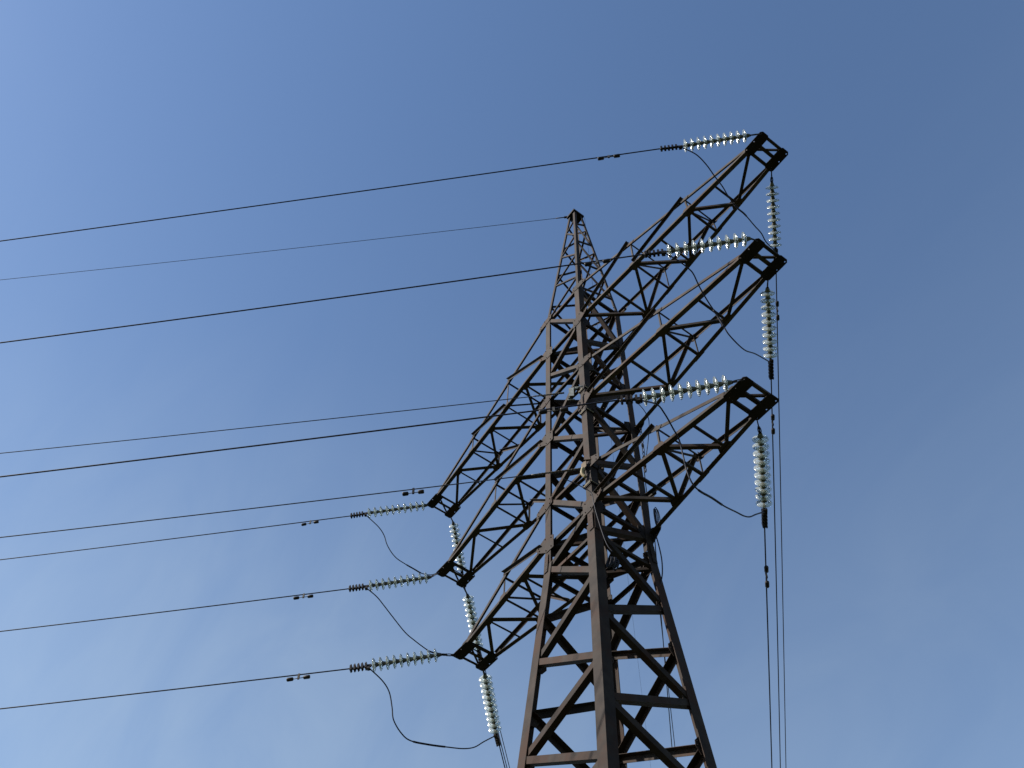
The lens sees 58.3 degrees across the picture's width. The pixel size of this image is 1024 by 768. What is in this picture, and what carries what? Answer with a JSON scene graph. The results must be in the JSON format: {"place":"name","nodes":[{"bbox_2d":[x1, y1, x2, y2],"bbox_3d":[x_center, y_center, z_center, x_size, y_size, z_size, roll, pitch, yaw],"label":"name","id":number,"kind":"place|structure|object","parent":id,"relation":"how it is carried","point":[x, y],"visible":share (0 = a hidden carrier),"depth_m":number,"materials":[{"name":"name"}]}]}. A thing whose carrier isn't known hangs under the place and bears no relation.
{"place":"outdoors","nodes":[
{"label":"outdoors","id":0,"kind":"place"},
{"bbox_2d":[0,0,1023,767],"label":"sky","id":1,"kind":"structure","parent":0,"point":[899,123],"materials":[{"name":"blue"}]},
{"label":"ground","id":2,"kind":"structure","parent":0,"visible":0},
{"bbox_2d":[427,131,787,767],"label":"transmission tower","id":3,"kind":"structure","parent":2,"relation":"on","point":[595,576],"depth_m":19.83,"materials":[{"name":"metal"}]},
{"bbox_2d":[2,218,555,279],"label":"earth wire","id":4,"kind":"object","parent":3,"relation":"attached to","point":[281,249],"visible":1,"depth_m":34.32,"materials":[{"name":"metal"}]},
{"bbox_2d":[350,501,428,518],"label":"insulator string","id":5,"kind":"object","parent":3,"relation":"attached to","point":[381,511],"visible":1,"depth_m":28.77,"materials":[{"name":"glass"}]},
{"bbox_2d":[0,516,349,559],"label":"conductor","id":6,"kind":"object","parent":5,"relation":"attached to","point":[174,538],"visible":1,"depth_m":29.21,"materials":[{"name":"metal"}]},
{"bbox_2d":[301,520,318,525],"bbox_3d":[-6.353,4.369,28.887,0.545,0.205,0.088,-6,-57,6],"label":"vibration damper","id":7,"kind":"object","parent":6,"relation":"attached to","point":[314,522],"visible":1,"depth_m":28.84,"materials":[{"name":"metal"}]},
{"bbox_2d":[348,572,438,591],"bbox_3d":[-3.212,5.393,24.977,2.498,0.445,0.320,-6,-57,6],"label":"insulator string","id":8,"kind":"object","parent":3,"relation":"attached to","point":[395,582],"visible":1,"depth_m":24.91,"materials":[{"name":"glass"}]},
{"bbox_2d":[0,588,347,631],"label":"conductor","id":9,"kind":"object","parent":8,"relation":"attached to","point":[173,610],"visible":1,"depth_m":25.29,"materials":[{"name":"metal"}]},
{"bbox_2d":[293,593,312,599],"bbox_3d":[-5.684,5.789,25.029,0.543,0.183,0.088,-6,-57,6],"label":"vibration damper","id":10,"kind":"object","parent":9,"relation":"attached to","point":[303,596],"visible":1,"depth_m":24.98,"materials":[{"name":"metal"}]},
{"bbox_2d":[349,648,455,672],"bbox_3d":[-2.527,6.361,21.115,2.450,0.462,0.320,-6,-57,6],"label":"insulator string","id":11,"kind":"object","parent":3,"relation":"attached to","point":[408,659],"visible":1,"depth_m":21.06,"materials":[{"name":"glass"}]},
{"bbox_2d":[0,668,348,708],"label":"conductor","id":12,"kind":"object","parent":11,"relation":"attached to","point":[175,689],"visible":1,"depth_m":21.37,"materials":[{"name":"metal"}]},
{"bbox_2d":[286,673,309,681],"bbox_3d":[-4.917,6.756,21.144,0.544,0.190,0.088,-6,-57,6],"label":"vibration damper","id":13,"kind":"object","parent":12,"relation":"attached to","point":[298,678],"visible":1,"depth_m":21.09,"materials":[{"name":"metal"}]},
{"bbox_2d":[449,517,466,587],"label":"insulator string","id":14,"kind":"object","parent":3,"relation":"attached to","point":[455,535],"visible":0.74,"depth_m":29.29,"materials":[{"name":"glass"}]},
{"bbox_2d":[366,515,461,574],"bbox_3d":[-3.083,5.333,28.827,3.691,1.222,0.146,31,-61,-17],"label":"jumper cable","id":15,"kind":"object","parent":14,"relation":"hanging from","point":[396,557],"visible":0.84,"depth_m":28.45,"materials":[{"name":"metal"}]},
{"bbox_2d":[465,588,509,767],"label":"conductor","id":16,"kind":"object","parent":14,"relation":"attached to","point":[500,732],"visible":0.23,"depth_m":33.29,"materials":[{"name":"metal"}]},
{"bbox_2d":[463,587,482,661],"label":"insulator string","id":17,"kind":"object","parent":3,"relation":"attached to","point":[470,609],"visible":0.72,"depth_m":25.43,"materials":[{"name":"glass"}]},
{"bbox_2d":[367,589,478,653],"bbox_3d":[-2.440,6.745,25.025,3.712,1.068,0.127,31,-61,-17],"label":"jumper cable","id":18,"kind":"object","parent":17,"relation":"hanging from","point":[401,627],"visible":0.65,"depth_m":24.72,"materials":[{"name":"metal"}]},
{"bbox_2d":[479,669,501,746],"bbox_3d":[-0.491,7.685,21.768,0.320,0.678,2.144,-7,-58,7],"label":"insulator string","id":19,"kind":"object","parent":3,"relation":"hanging from","point":[490,706],"visible":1,"depth_m":21.63,"materials":[{"name":"glass"}]},
{"bbox_2d":[370,668,494,748],"bbox_3d":[-1.839,7.761,21.009,3.551,1.365,0.066,31,-61,-17],"label":"jumper cable","id":20,"kind":"object","parent":19,"relation":"hanging from","point":[416,742],"visible":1,"depth_m":20.72,"materials":[{"name":"metal"}]},
{"bbox_2d":[532,384,594,415],"bbox_3d":[1.207,0.417,21.788,1.458,1.046,0.237,-4,-57,4],"label":"cable bracket","id":21,"kind":"object","parent":3,"relation":"attached to","point":[571,391],"visible":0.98,"depth_m":22.00,"materials":[{"name":"metal"}]},
{"bbox_2d":[0,396,531,453],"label":"communication cable","id":22,"kind":"object","parent":21,"relation":"attached to","point":[268,425],"visible":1,"depth_m":22.23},
{"bbox_2d":[531,459,599,489],"bbox_3d":[1.141,1.963,19.430,1.447,0.748,0.272,-7,-58,6],"label":"cable bracket","id":23,"kind":"object","parent":3,"relation":"attached to","point":[584,465],"visible":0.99,"depth_m":19.45,"materials":[{"name":"metal"}]},
{"bbox_2d":[0,474,530,537],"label":"communication cable","id":24,"kind":"object","parent":23,"relation":"attached to","point":[265,506],"visible":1,"depth_m":19.59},
{"bbox_2d":[402,488,423,495],"bbox_3d":[-2.090,2.282,19.459,0.464,0.210,0.089,-5,-57,5],"label":"vibration damper","id":25,"kind":"object","parent":24,"relation":"attached to","point":[413,492],"visible":1,"depth_m":19.39,"materials":[{"name":"metal"}]},
{"bbox_2d":[562,478,612,551],"bbox_3d":[1.454,2.527,17.926,0.918,2.104,0.021,3,-57,0],"label":"lead down cable","id":26,"kind":"object","parent":3,"relation":"attached to","point":[595,510],"visible":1,"depth_m":18.03,"materials":[{"name":"grey rubber"}]},
{"bbox_2d":[606,556,619,570],"bbox_3d":[1.886,3.332,17.113,0.277,0.385,0.167,32,-62,-17],"label":"cable coil","id":27,"kind":"object","parent":3,"relation":"hanging from","point":[613,563],"visible":1,"depth_m":17.05,"materials":[{"name":"black rubber"}]},
{"bbox_2d":[584,217,650,765],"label":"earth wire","id":28,"kind":"object","parent":3,"relation":"attached to","point":[615,475],"visible":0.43,"depth_m":39.65,"materials":[{"name":"metal"}]},
{"bbox_2d":[624,395,648,471],"bbox_3d":[3.043,1.129,21.990,0.585,3.138,0.020,3,-57,0],"label":"lead down cable","id":29,"kind":"object","parent":3,"relation":"attached to","point":[648,435],"visible":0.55,"depth_m":21.81,"materials":[{"name":"black rubber"}]},
{"bbox_2d":[639,427,646,472],"bbox_3d":[3.060,1.459,21.485,0.101,1.974,0.066,-7,-58,6],"label":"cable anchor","id":30,"kind":"object","parent":3,"relation":"attached to","point":[640,431],"visible":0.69,"depth_m":21.42,"materials":[{"name":"metal"}]},
{"bbox_2d":[653,507,659,524],"bbox_3d":[3.082,2.813,19.514,0.134,0.598,0.023,0,-57,2],"label":"cable coil","id":31,"kind":"object","parent":3,"relation":"hanging from","point":[657,518],"visible":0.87,"depth_m":19.52,"materials":[{"name":"black rubber"}]},
{"bbox_2d":[652,528,662,583],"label":"lead down cable","id":32,"kind":"object","parent":3,"relation":"attached to","point":[661,560],"visible":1,"depth_m":18.37,"materials":[{"name":"black rubber"}]},
{"bbox_2d":[642,457,676,759],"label":"communication cable","id":33,"kind":"object","parent":3,"relation":"attached to","point":[661,627],"visible":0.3,"depth_m":24.80,"materials":[{"name":"black rubber"}]},
{"bbox_2d":[654,542,671,746],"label":"communication cable","id":34,"kind":"object","parent":3,"relation":"attached to","point":[664,660],"visible":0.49,"depth_m":20.84,"materials":[{"name":"black rubber"}]},
{"bbox_2d":[620,375,745,405],"bbox_3d":[3.138,0.126,16.826,2.339,0.516,0.320,-6,-57,6],"label":"insulator string","id":35,"kind":"object","parent":3,"relation":"hanging from","point":[716,385],"visible":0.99,"depth_m":16.78,"materials":[{"name":"glass"}]},
{"bbox_2d":[0,399,619,477],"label":"conductor","id":36,"kind":"object","parent":35,"relation":"attached to","point":[309,438],"visible":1,"depth_m":17.27,"materials":[{"name":"metal"}]},
{"bbox_2d":[539,407,568,414],"bbox_3d":[0.769,0.477,16.919,0.541,0.148,0.089,-6,-57,6],"label":"vibration damper","id":37,"kind":"object","parent":36,"relation":"attached to","point":[562,409],"visible":1,"depth_m":16.87,"materials":[{"name":"metal"}]},
{"bbox_2d":[644,232,757,258],"bbox_3d":[3.982,-2.904,19.320,2.419,0.465,0.320,-6,-57,6],"label":"insulator string","id":38,"kind":"object","parent":3,"relation":"attached to","point":[744,239],"visible":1,"depth_m":19.27,"materials":[{"name":"glass"}]},
{"bbox_2d":[0,254,643,342],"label":"conductor","id":39,"kind":"object","parent":38,"relation":"attached to","point":[317,300],"visible":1,"depth_m":19.81,"materials":[{"name":"metal"}]},
{"bbox_2d":[584,259,609,266],"bbox_3d":[1.800,-2.571,19.388,0.545,0.176,0.088,-6,-57,6],"label":"vibration damper","id":40,"kind":"object","parent":39,"relation":"attached to","point":[586,264],"visible":1,"depth_m":19.34,"materials":[{"name":"metal"}]},
{"bbox_2d":[660,129,761,151],"bbox_3d":[4.813,-5.857,22.152,2.485,0.448,0.320,-6,-57,6],"label":"insulator string","id":41,"kind":"object","parent":3,"relation":"attached to","point":[711,141],"visible":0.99,"depth_m":22.11,"materials":[{"name":"glass"}]},
{"bbox_2d":[0,148,659,241],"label":"conductor","id":42,"kind":"object","parent":41,"relation":"attached to","point":[323,196],"visible":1,"depth_m":22.87,"materials":[{"name":"metal"}]},
{"bbox_2d":[598,154,619,160],"bbox_3d":[2.351,-5.517,22.287,0.544,0.163,0.088,-6,-57,6],"label":"vibration damper","id":43,"kind":"object","parent":42,"relation":"attached to","point":[614,156],"visible":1,"depth_m":22.24,"materials":[{"name":"metal"}]},
{"bbox_2d":[682,147,775,250],"bbox_3d":[5.463,-4.495,22.518,3.733,0.570,0.234,40,-64,-21],"label":"jumper cable","id":44,"kind":"object","parent":41,"relation":"hanging from","point":[741,211],"visible":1,"depth_m":22.21,"materials":[{"name":"metal"}]},
{"bbox_2d":[752,418,771,528],"bbox_3d":[4.865,1.765,17.828,0.320,0.516,2.492,-7,-58,7],"label":"insulator string","id":45,"kind":"object","parent":3,"relation":"attached to","point":[762,468],"visible":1,"depth_m":17.74,"materials":[{"name":"glass"}]},
{"bbox_2d":[642,400,764,517],"bbox_3d":[3.731,1.731,16.801,0.263,1.431,3.713,-39,-66,24],"label":"jumper cable","id":46,"kind":"object","parent":45,"relation":"hanging from","point":[705,494],"visible":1,"depth_m":16.57,"materials":[{"name":"metal"}]},
{"bbox_2d":[764,529,771,767],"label":"conductor","id":47,"kind":"object","parent":45,"relation":"attached to","point":[768,649],"visible":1,"depth_m":20.29,"materials":[{"name":"metal"}]},
{"bbox_2d":[764,565,769,587],"bbox_3d":[5.288,3.993,19.050,0.088,0.172,0.544,-7,-58,7],"label":"vibration damper","id":48,"kind":"object","parent":47,"relation":"attached to","point":[766,569],"visible":1,"depth_m":19.01,"materials":[{"name":"metal"}]},
{"bbox_2d":[760,278,777,379],"bbox_3d":[5.704,-1.197,20.349,0.320,0.496,2.420,-7,-58,7],"label":"insulator string","id":49,"kind":"object","parent":3,"relation":"attached to","point":[769,335],"visible":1,"depth_m":20.25,"materials":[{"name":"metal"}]},
{"bbox_2d":[666,253,771,363],"bbox_3d":[4.575,-1.372,19.453,0.238,1.129,3.719,-39,-66,23],"label":"jumper cable","id":50,"kind":"object","parent":49,"relation":"hanging from","point":[719,319],"visible":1,"depth_m":19.22,"materials":[{"name":"metal"}]},
{"bbox_2d":[771,380,780,767],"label":"conductor","id":51,"kind":"object","parent":49,"relation":"attached to","point":[776,579],"visible":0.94,"depth_m":23.99,"materials":[{"name":"metal"}]},
{"bbox_2d":[771,414,774,434],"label":"vibration damper","id":52,"kind":"object","parent":51,"relation":"attached to","point":[772,419],"visible":1,"depth_m":21.43,"materials":[{"name":"metal"}]},
{"bbox_2d":[765,169,781,259],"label":"insulator string","id":53,"kind":"object","parent":3,"relation":"attached to","point":[772,200],"visible":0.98,"depth_m":22.99,"materials":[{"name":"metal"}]},
{"bbox_2d":[776,270,785,763],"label":"conductor","id":54,"kind":"object","parent":53,"relation":"attached to","point":[781,516],"visible":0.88,"depth_m":27.77,"materials":[{"name":"metal"}]},
{"bbox_2d":[775,301,779,320],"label":"vibration damper","id":55,"kind":"object","parent":54,"relation":"attached to","point":[777,315],"visible":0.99,"depth_m":24.17,"materials":[{"name":"metal"}]}
]}

